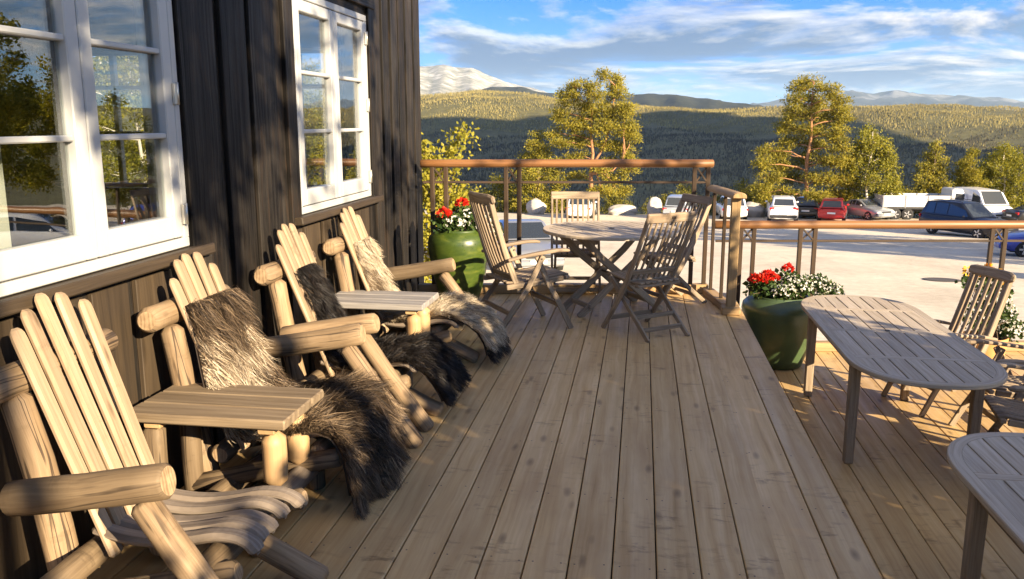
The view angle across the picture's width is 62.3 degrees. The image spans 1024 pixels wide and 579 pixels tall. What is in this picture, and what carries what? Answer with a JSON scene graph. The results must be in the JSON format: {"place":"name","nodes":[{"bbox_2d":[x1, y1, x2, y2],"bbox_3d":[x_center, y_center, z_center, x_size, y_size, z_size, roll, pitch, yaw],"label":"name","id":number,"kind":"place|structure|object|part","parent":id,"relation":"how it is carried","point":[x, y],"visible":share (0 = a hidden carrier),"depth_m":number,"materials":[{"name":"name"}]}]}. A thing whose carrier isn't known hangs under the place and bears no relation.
{"place":"outdoors","nodes":[
{"label":"outdoors","id":0,"kind":"place"},
{"bbox_2d":[303,65,590,98],"bbox_3d":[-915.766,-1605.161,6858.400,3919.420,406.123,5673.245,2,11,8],"label":"bare mountain","id":1,"kind":"structure","parent":0,"point":[436,79],"depth_m":5950.43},
{"bbox_2d":[92,0,1023,103],"label":"sky","id":2,"kind":"structure","parent":0,"point":[734,51],"materials":[{"name":"blue"}]},
{"bbox_2d":[101,92,1023,340],"bbox_3d":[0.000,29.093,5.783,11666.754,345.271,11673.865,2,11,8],"label":"ground","id":3,"kind":"structure","parent":0,"point":[897,271],"depth_m":48.70,"materials":[{"name":"green plant"}]},
{"bbox_2d":[92,56,147,182],"bbox_3d":[-15.056,-6.412,32.244,6.339,9.547,5.486,3,12,16],"label":"birch tree","id":4,"kind":"object","parent":3,"relation":"on","point":[101,74],"visible":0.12,"depth_m":30.26,"materials":[{"name":"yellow plant"}]},
{"bbox_2d":[96,56,148,182],"bbox_3d":[-11.067,-4.506,25.399,4.388,7.638,5.071,4,12,18],"label":"birch tree","id":5,"kind":"object","parent":3,"relation":"on","point":[139,161],"visible":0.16,"depth_m":24.95,"materials":[{"name":"green plant"}]},
{"bbox_2d":[0,0,423,578],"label":"timber house","id":6,"kind":"structure","parent":3,"relation":"on","point":[227,190],"depth_m":4.57,"materials":[{"name":"wood"}]},
{"bbox_2d":[0,0,215,317],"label":"window","id":7,"kind":"structure","parent":6,"relation":"in","point":[96,255],"depth_m":3.28,"materials":[{"name":"white paint"}]},
{"bbox_2d":[92,51,148,186],"bbox_3d":[-3.987,-1.711,8.566,1.000,1.345,0.060,2,11,8],"label":"window","id":8,"kind":"structure","parent":6,"relation":"in","point":[115,87],"depth_m":8.53,"materials":[{"name":"white paint"}]},
{"bbox_2d":[300,48,344,187],"bbox_3d":[-2.059,-1.654,8.280,0.900,1.345,0.060,2,11,8],"label":"window","id":9,"kind":"structure","parent":6,"relation":"in","point":[302,51],"depth_m":8.19,"materials":[{"name":"white paint"}]},
{"bbox_2d":[292,0,383,225],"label":"window","id":10,"kind":"structure","parent":6,"relation":"in","point":[321,202],"depth_m":5.87,"materials":[{"name":"white paint"}]},
{"bbox_2d":[302,57,328,184],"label":"birch tree","id":11,"kind":"object","parent":3,"relation":"on","point":[317,111],"visible":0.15,"depth_m":26.61,"materials":[{"name":"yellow plant"}]},
{"bbox_2d":[421,118,482,282],"bbox_3d":[-1.577,-1.571,17.537,1.848,3.890,2.107,-10,15,-41],"label":"sapling","id":12,"kind":"object","parent":3,"relation":"on","point":[452,149],"visible":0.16,"depth_m":17.19,"materials":[{"name":"yellow plant"}]},
{"bbox_2d":[451,184,488,204],"bbox_3d":[-3.084,-6.785,63.032,2.948,2.309,4.884,4,12,18],"label":"shrub","id":13,"kind":"object","parent":3,"relation":"on","point":[470,189],"visible":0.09,"depth_m":62.62,"materials":[{"name":"green plant"}]},
{"bbox_2d":[87,293,881,578],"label":"deck","id":14,"kind":"structure","parent":3,"relation":"on","point":[587,446],"depth_m":3.92,"materials":[{"name":"wood"}]},
{"bbox_2d":[0,292,328,578],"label":"log armchair","id":15,"kind":"object","parent":14,"relation":"on","point":[145,503],"visible":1,"depth_m":2.78,"materials":[{"name":"beige wood"}]},
{"bbox_2d":[133,383,325,556],"bbox_3d":[-1.167,0.700,3.507,0.673,0.501,0.824,2,11,8],"label":"log side table","id":16,"kind":"object","parent":14,"relation":"on","point":[269,413],"visible":0.59,"depth_m":3.42,"materials":[{"name":"brown wood"}]},
{"bbox_2d":[136,252,423,490],"bbox_3d":[-1.006,0.356,3.904,1.010,1.056,0.856,2,11,8],"label":"log armchair","id":17,"kind":"object","parent":14,"relation":"on","point":[168,314],"visible":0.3,"depth_m":3.69,"materials":[{"name":"beige wood"}]},
{"bbox_2d":[185,284,413,520],"bbox_3d":[-0.927,0.478,3.828,0.960,0.946,0.829,2,11,8],"label":"sheepskin","id":18,"kind":"object","parent":17,"relation":"on","point":[357,406],"visible":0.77,"depth_m":3.73,"materials":[{"name":"brown fur"}]},
{"bbox_2d":[253,223,443,431],"bbox_3d":[-0.866,0.173,4.811,1.005,1.065,0.798,2,11,8],"label":"log armchair","id":19,"kind":"object","parent":14,"relation":"on","point":[294,251],"visible":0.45,"depth_m":4.68,"materials":[{"name":"beige wood"}]},
{"bbox_2d":[294,262,472,407],"bbox_3d":[-0.744,0.234,4.863,1.000,0.761,0.640,2,11,8],"label":"sheepskin","id":20,"kind":"object","parent":19,"relation":"on","point":[432,359],"visible":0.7,"depth_m":4.79,"materials":[{"name":"black fur"}]},
{"bbox_2d":[334,290,438,386],"bbox_3d":[-0.854,0.296,5.542,0.675,0.501,0.824,2,11,8],"label":"log side table","id":21,"kind":"object","parent":14,"relation":"on","point":[413,305],"visible":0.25,"depth_m":5.39,"materials":[{"name":"grey wood"}]},
{"bbox_2d":[322,206,481,362],"bbox_3d":[-0.692,-0.048,5.936,1.011,1.056,0.848,2,11,8],"label":"log armchair","id":22,"kind":"object","parent":14,"relation":"on","point":[352,227],"visible":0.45,"depth_m":5.76,"materials":[{"name":"beige wood"}]},
{"bbox_2d":[353,236,511,365],"bbox_3d":[-0.532,0.062,5.856,1.099,0.817,0.673,2,11,8],"label":"sheepskin","id":23,"kind":"object","parent":22,"relation":"on","point":[483,322],"visible":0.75,"depth_m":5.75,"materials":[{"name":"beige fur"}]},
{"bbox_2d":[428,197,503,299],"bbox_3d":[-0.413,-0.370,7.724,0.710,0.952,0.568,2,11,8],"label":"flower pot","id":24,"kind":"object","parent":14,"relation":"on","point":[454,235],"visible":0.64,"depth_m":7.53,"materials":[{"name":"green ceramic"}]},
{"bbox_2d":[468,191,573,328],"bbox_3d":[0.053,-0.233,6.723,0.733,1.096,0.608,-5,12,-24],"label":"folding armchair","id":25,"kind":"object","parent":14,"relation":"on","point":[520,277],"visible":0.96,"depth_m":6.59,"materials":[{"name":"brown wood"}]},
{"bbox_2d":[418,159,713,293],"bbox_3d":[0.491,-0.590,8.005,2.776,1.271,0.095,0,11,0],"label":"railing","id":26,"kind":"object","parent":14,"relation":"on","point":[520,164],"visible":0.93,"depth_m":7.91,"materials":[{"name":"brown wood"}]},
{"bbox_2d":[551,191,601,301],"bbox_3d":[0.595,-0.406,7.914,0.466,0.974,0.580,0,11,2],"label":"folding chair","id":27,"kind":"object","parent":14,"relation":"on","point":[573,195],"visible":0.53,"depth_m":8.04,"materials":[{"name":"brown wood"}]},
{"bbox_2d":[543,220,681,317],"bbox_3d":[0.861,-0.167,7.362,1.190,0.739,1.190,-5,12,-24],"label":"round garden table","id":28,"kind":"object","parent":14,"relation":"on","point":[584,233],"visible":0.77,"depth_m":7.29,"materials":[{"name":"brown wood"}]},
{"bbox_2d":[601,211,696,342],"bbox_3d":[1.052,-0.134,6.545,0.466,0.974,0.580,-6,13,-29],"label":"folding chair","id":29,"kind":"object","parent":14,"relation":"on","point":[646,277],"visible":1,"depth_m":6.44,"materials":[{"name":"brown wood"}]},
{"bbox_2d":[632,193,712,302],"bbox_3d":[1.435,-0.358,7.675,0.580,0.974,0.466,-4,12,-21],"label":"folding chair","id":30,"kind":"object","parent":14,"relation":"on","point":[706,201],"visible":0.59,"depth_m":7.59,"materials":[{"name":"brown wood"}]},
{"bbox_2d":[703,185,746,315],"bbox_3d":[1.877,-0.370,7.486,0.172,1.044,0.906,0,11,1],"label":"railing","id":31,"kind":"object","parent":14,"relation":"on","point":[727,305],"visible":1,"depth_m":7.19,"materials":[{"name":"brown wood"}]},
{"bbox_2d":[480,172,524,212],"bbox_3d":[-0.580,-7.149,63.904,4.585,3.570,3.647,9,14,37],"label":"shrub","id":32,"kind":"object","parent":3,"relation":"on","point":[495,189],"visible":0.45,"depth_m":63.42,"materials":[{"name":"green plant"}]},
{"bbox_2d":[497,219,564,269],"bbox_3d":[0.335,-1.457,26.467,2.040,1.418,4.505,-2,11,-11],"label":"parked car","id":33,"kind":"object","parent":3,"relation":"on","point":[531,228],"visible":0.34,"depth_m":25.48,"materials":[{"name":"grey paint"}]},
{"bbox_3d":[0.452,-1.801,25.807,1.312,0.410,0.668,-2,11,-11],"label":"window","id":34,"kind":"part","parent":33,"relation":"part of","materials":[{"name":"grey glass"}]},
{"bbox_2d":[526,198,546,214],"bbox_3d":[1.736,-5.702,60.071,1.456,1.506,1.356,0,11,-1],"label":"boulder","id":35,"kind":"object","parent":3,"relation":"on","point":[536,206],"visible":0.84,"depth_m":59.68,"materials":[{"name":"grey stone"}]},
{"bbox_2d":[508,129,570,212],"bbox_3d":[2.078,-8.457,61.331,4.904,6.296,2.965,2,11,8],"label":"larch tree","id":36,"kind":"object","parent":3,"relation":"on","point":[538,149],"visible":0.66,"depth_m":61.14,"materials":[{"name":"green plant"}]},
{"bbox_2d":[568,199,596,217],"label":"parked car","id":37,"kind":"object","parent":3,"relation":"on","point":[580,208],"visible":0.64,"depth_m":55.62,"materials":[{"name":"white paint"}]},
{"bbox_3d":[4.381,-5.837,55.662,1.201,0.503,0.298,2,11,10],"label":"window","id":38,"kind":"part","parent":37,"relation":"part of","materials":[{"name":"grey glass"}]},
{"bbox_2d":[539,66,643,198],"bbox_3d":[5.538,-10.366,59.415,7.455,10.319,4.780,2,11,8],"label":"pine tree","id":39,"kind":"object","parent":3,"relation":"on","point":[614,86],"visible":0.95,"depth_m":59.02,"materials":[{"name":"green plant"}]},
{"bbox_2d":[600,183,633,212],"bbox_3d":[7.555,-6.668,62.973,3.216,2.530,2.000,2,11,8],"label":"shrub","id":40,"kind":"object","parent":3,"relation":"on","point":[616,200],"visible":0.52,"depth_m":62.92,"materials":[{"name":"green plant"}]},
{"bbox_2d":[608,204,637,214],"bbox_3d":[7.884,-5.510,60.238,2.762,1.104,1.670,-8,14,-37],"label":"boulder","id":41,"kind":"object","parent":3,"relation":"on","point":[620,209],"visible":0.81,"depth_m":59.56,"materials":[{"name":"grey stone"}]},
{"bbox_2d":[638,194,667,213],"bbox_3d":[11.148,-6.372,63.192,3.757,1.776,2.268,2,11,8],"label":"shrub","id":42,"kind":"object","parent":3,"relation":"on","point":[644,209],"visible":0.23,"depth_m":62.94,"materials":[{"name":"green plant"}]},
{"bbox_2d":[647,197,661,214],"bbox_3d":[10.070,-5.601,59.863,1.120,1.901,0.983,-7,13,-30],"label":"boulder","id":43,"kind":"object","parent":3,"relation":"on","point":[654,205],"visible":0.7,"depth_m":59.47,"materials":[{"name":"grey stone"}]},
{"bbox_2d":[662,194,696,212],"bbox_3d":[11.416,-5.668,57.335,2.040,1.597,4.405,4,12,20],"label":"parked car","id":44,"kind":"object","parent":3,"relation":"on","point":[672,202],"visible":0.4,"depth_m":55.58,"materials":[{"name":"silver metal"}]},
{"bbox_3d":[10.752,-5.763,55.514,1.207,0.487,0.305,4,12,20],"label":"window","id":45,"kind":"part","parent":44,"relation":"part of","materials":[{"name":"grey glass"}]},
{"bbox_2d":[662,180,698,212],"bbox_3d":[12.777,-6.595,63.015,3.880,3.021,3.086,2,11,8],"label":"shrub","id":46,"kind":"object","parent":3,"relation":"on","point":[683,189],"visible":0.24,"depth_m":63.07,"materials":[{"name":"green plant"}]},
{"bbox_2d":[698,194,721,214],"bbox_3d":[15.351,-6.300,62.742,3.945,1.865,2.381,10,15,41],"label":"shrub","id":47,"kind":"object","parent":3,"relation":"on","point":[717,200],"visible":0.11,"depth_m":62.71,"materials":[{"name":"green plant"}]},
{"bbox_2d":[420,89,1023,217],"bbox_3d":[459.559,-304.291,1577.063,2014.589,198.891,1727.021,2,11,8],"label":"forest","id":48,"kind":"object","parent":3,"relation":"on","point":[906,108],"visible":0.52,"depth_m":1734.02,"materials":[{"name":"green plant"}]},
{"bbox_2d":[716,196,747,218],"bbox_3d":[14.897,-5.670,57.622,2.040,1.557,4.405,1,11,6],"label":"parked car","id":49,"kind":"object","parent":3,"relation":"on","point":[744,209],"visible":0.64,"depth_m":55.76,"materials":[{"name":"white paint"}]},
{"bbox_3d":[14.680,-5.744,55.694,1.206,0.456,0.305,1,11,6],"label":"window","id":50,"kind":"part","parent":49,"relation":"part of","materials":[{"name":"grey glass"}]},
{"bbox_2d":[730,177,762,202],"bbox_3d":[17.283,-6.529,61.651,3.366,3.296,4.232,5,12,23],"label":"shrub","id":51,"kind":"object","parent":3,"relation":"on","point":[742,186],"visible":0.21,"depth_m":61.42,"materials":[{"name":"green plant"}]},
{"bbox_2d":[746,202,765,217],"bbox_3d":[16.804,-5.332,58.647,1.832,1.455,1.447,0,11,2],"label":"boulder","id":52,"kind":"object","parent":3,"relation":"on","point":[754,211],"visible":0.62,"depth_m":58.17,"materials":[{"name":"grey stone"}]},
{"bbox_2d":[765,194,798,220],"bbox_3d":[17.912,-5.489,56.161,2.140,1.688,4.705,3,12,14],"label":"parked car","id":53,"kind":"object","parent":3,"relation":"on","point":[782,207],"visible":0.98,"depth_m":54.11,"materials":[{"name":"white paint"}]},
{"bbox_3d":[17.378,-5.565,54.060,1.248,0.406,0.248,3,12,14],"label":"window","id":54,"kind":"part","parent":53,"relation":"part of","materials":[{"name":"grey glass"}]},
{"bbox_2d":[747,71,864,216],"bbox_3d":[20.348,-10.039,58.422,7.980,10.064,5.214,2,11,8],"label":"pine tree","id":55,"kind":"object","parent":3,"relation":"on","point":[838,109],"visible":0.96,"depth_m":58.26,"materials":[{"name":"green plant"}]},
{"bbox_2d":[795,196,820,218],"bbox_3d":[20.388,-5.771,58.816,1.980,1.457,4.105,4,12,18],"label":"parked car","id":56,"kind":"object","parent":3,"relation":"on","point":[807,208],"visible":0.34,"depth_m":57.02,"materials":[{"name":"black paint"}]},
{"bbox_3d":[19.827,-5.886,57.095,1.162,0.377,0.284,4,12,18],"label":"window","id":57,"kind":"part","parent":56,"relation":"part of","materials":[{"name":"black glass"}]},
{"bbox_2d":[817,197,848,219],"bbox_3d":[21.394,-5.408,56.464,2.000,1.477,4.205,5,12,22],"label":"parked car","id":58,"kind":"object","parent":3,"relation":"on","point":[832,208],"visible":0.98,"depth_m":54.75,"materials":[{"name":"red paint"}]},
{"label":"window","id":59,"kind":"part","parent":58,"relation":"part of","materials":[{"name":"grey glass"}]},
{"bbox_2d":[834,123,904,217],"bbox_3d":[24.641,-8.143,58.020,4.351,6.598,3.823,-4,12,-20],"label":"birch tree","id":60,"kind":"object","parent":3,"relation":"on","point":[867,152],"visible":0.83,"depth_m":57.68,"materials":[{"name":"green plant"}]},
{"bbox_2d":[845,199,894,219],"bbox_3d":[24.006,-5.491,57.689,1.980,1.298,4.105,-4,12,-21],"label":"parked car","id":61,"kind":"object","parent":3,"relation":"on","point":[869,209],"visible":0.77,"depth_m":56.72,"materials":[{"name":"grey paint"}]},
{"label":"window","id":62,"kind":"part","parent":61,"relation":"part of","materials":[{"name":"grey glass"}]},
{"bbox_2d":[861,178,914,216],"bbox_3d":[27.394,-6.288,60.402,4.409,3.433,3.506,-7,13,-33],"label":"shrub","id":63,"kind":"object","parent":3,"relation":"on","point":[907,190],"visible":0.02,"depth_m":59.97,"materials":[{"name":"green plant"}]},
{"bbox_2d":[773,351,1023,578],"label":"deck","id":64,"kind":"structure","parent":3,"relation":"on","point":[901,489],"depth_m":5.46,"materials":[{"name":"brown wood"}]},
{"bbox_2d":[741,262,845,369],"bbox_3d":[2.522,0.219,7.772,0.857,0.948,0.684,-5,12,-23],"label":"flower pot","id":65,"kind":"object","parent":64,"relation":"on","point":[775,315],"visible":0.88,"depth_m":7.54,"materials":[{"name":"green ceramic"}]},
{"bbox_2d":[715,220,1023,351],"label":"railing","id":66,"kind":"object","parent":64,"relation":"on","point":[993,226],"visible":0.68,"depth_m":8.04,"materials":[{"name":"brown wood"}]},
{"bbox_2d":[801,295,1007,463],"bbox_3d":[2.687,0.653,6.129,0.900,0.739,2.580,2,11,8],"label":"oval garden table","id":67,"kind":"object","parent":64,"relation":"on","point":[905,346],"visible":0.99,"depth_m":5.59,"materials":[{"name":"grey wood"}]},
{"bbox_2d":[881,264,1015,416],"bbox_3d":[3.414,0.383,6.627,0.733,1.096,0.608,-2,11,-9],"label":"folding armchair","id":68,"kind":"object","parent":64,"relation":"on","point":[1007,278],"visible":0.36,"depth_m":6.58,"materials":[{"name":"brown wood"}]},
{"bbox_2d":[947,432,1023,578],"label":"oval garden table","id":69,"kind":"object","parent":64,"relation":"on","point":[987,468],"visible":1,"depth_m":3.60,"materials":[{"name":"grey wood"}]},
{"bbox_2d":[948,339,1023,429],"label":"folding armchair","id":70,"kind":"object","parent":64,"relation":"on","point":[1003,390],"visible":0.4,"depth_m":6.08,"materials":[{"name":"brown wood"}]},
{"bbox_2d":[954,263,1023,358],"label":"flower pot","id":71,"kind":"object","parent":64,"relation":"on","point":[1009,327],"visible":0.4,"depth_m":7.33,"materials":[{"name":"orange ceramic"}]},
{"bbox_2d":[984,362,1023,431],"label":"folding armchair","id":72,"kind":"object","parent":64,"relation":"on","point":[1003,410],"visible":0.77,"depth_m":5.35,"materials":[{"name":"grey wood"}]},
{"bbox_2d":[872,187,967,219],"bbox_3d":[27.752,-5.849,57.471,5.745,2.120,2.070,1,11,5],"label":"flatbed truck","id":73,"kind":"object","parent":3,"relation":"on","point":[904,206],"visible":0.51,"depth_m":56.64,"materials":[{"name":"grey paint"}]},
{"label":"window","id":74,"kind":"part","parent":73,"relation":"part of","materials":[{"name":"black glass"}]},
{"bbox_2d":[903,138,958,217],"bbox_3d":[29.751,-7.799,59.828,4.494,5.810,2.729,2,11,8],"label":"larch tree","id":75,"kind":"object","parent":3,"relation":"on","point":[934,161],"visible":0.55,"depth_m":59.60,"materials":[{"name":"green plant"}]},
{"bbox_2d":[919,198,1018,238],"bbox_3d":[23.908,-3.733,44.442,2.140,1.868,4.855,-4,12,-21],"label":"parked car","id":76,"kind":"object","parent":3,"relation":"on","point":[948,209],"visible":0.42,"depth_m":44.16,"materials":[{"name":"blue paint"}]},
{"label":"window","id":77,"kind":"part","parent":76,"relation":"part of","materials":[{"name":"blue glass"}]},
{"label":"window","id":78,"kind":"part","parent":76,"relation":"part of","materials":[{"name":"blue glass"}]},
{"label":"window","id":79,"kind":"part","parent":76,"relation":"part of","materials":[{"name":"blue glass"}]},
{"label":"window","id":80,"kind":"part","parent":76,"relation":"part of","materials":[{"name":"grey glass"}]},
{"bbox_2d":[950,145,993,187],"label":"larch tree","id":81,"kind":"object","parent":3,"relation":"on","point":[965,172],"visible":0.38,"depth_m":58.66,"materials":[{"name":"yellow plant"}]},
{"bbox_2d":[954,187,1012,218],"bbox_3d":[31.193,-5.640,56.343,2.230,2.098,5.105,0,11,-1],"label":"parked van","id":82,"kind":"object","parent":3,"relation":"on","point":[994,202],"visible":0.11,"depth_m":54.94,"materials":[{"name":"white paint"}]},
{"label":"window","id":83,"kind":"part","parent":82,"relation":"part of","materials":[{"name":"black glass"}]},
{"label":"window","id":84,"kind":"part","parent":82,"relation":"part of","materials":[{"name":"grey glass"}]},
{"bbox_2d":[973,141,1023,208],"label":"birch tree","id":85,"kind":"object","parent":3,"relation":"on","point":[994,167],"visible":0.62,"depth_m":58.80,"materials":[{"name":"green plant"}]},
{"bbox_2d":[994,230,1023,256],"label":"parked car","id":86,"kind":"object","parent":3,"relation":"on","point":[1017,248],"visible":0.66,"depth_m":31.76,"materials":[{"name":"blue paint"}]},
{"bbox_2d":[1001,205,1023,219],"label":"parked car","id":87,"kind":"object","parent":3,"relation":"on","point":[1017,213],"visible":0.79,"depth_m":52.53,"materials":[{"name":"black paint"}]},
{"bbox_2d":[1012,188,1022,206],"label":"shrub","id":88,"kind":"object","parent":3,"relation":"on","point":[1021,204],"visible":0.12,"depth_m":60.25,"materials":[{"name":"green plant"}]},
{"bbox_2d":[476,87,769,109],"bbox_3d":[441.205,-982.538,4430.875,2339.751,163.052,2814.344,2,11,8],"label":"dark ridge","id":89,"kind":"structure","parent":0,"point":[660,100],"depth_m":4073.49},
{"bbox_2d":[751,90,1023,110],"bbox_3d":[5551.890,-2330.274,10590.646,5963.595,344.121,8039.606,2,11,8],"label":"blue mountain","id":90,"kind":"structure","parent":0,"point":[891,98],"depth_m":9558.19,"materials":[{"name":"stone"}]},
{"bbox_2d":[922,277,960,281],"bbox_3d":[12.019,-0.271,23.663,1.040,0.032,1.040,2,7,8],"label":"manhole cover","id":91,"kind":"object","parent":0,"point":[936,279],"visible":0.94,"depth_m":23.64,"materials":[{"name":"metal"}]}
]}

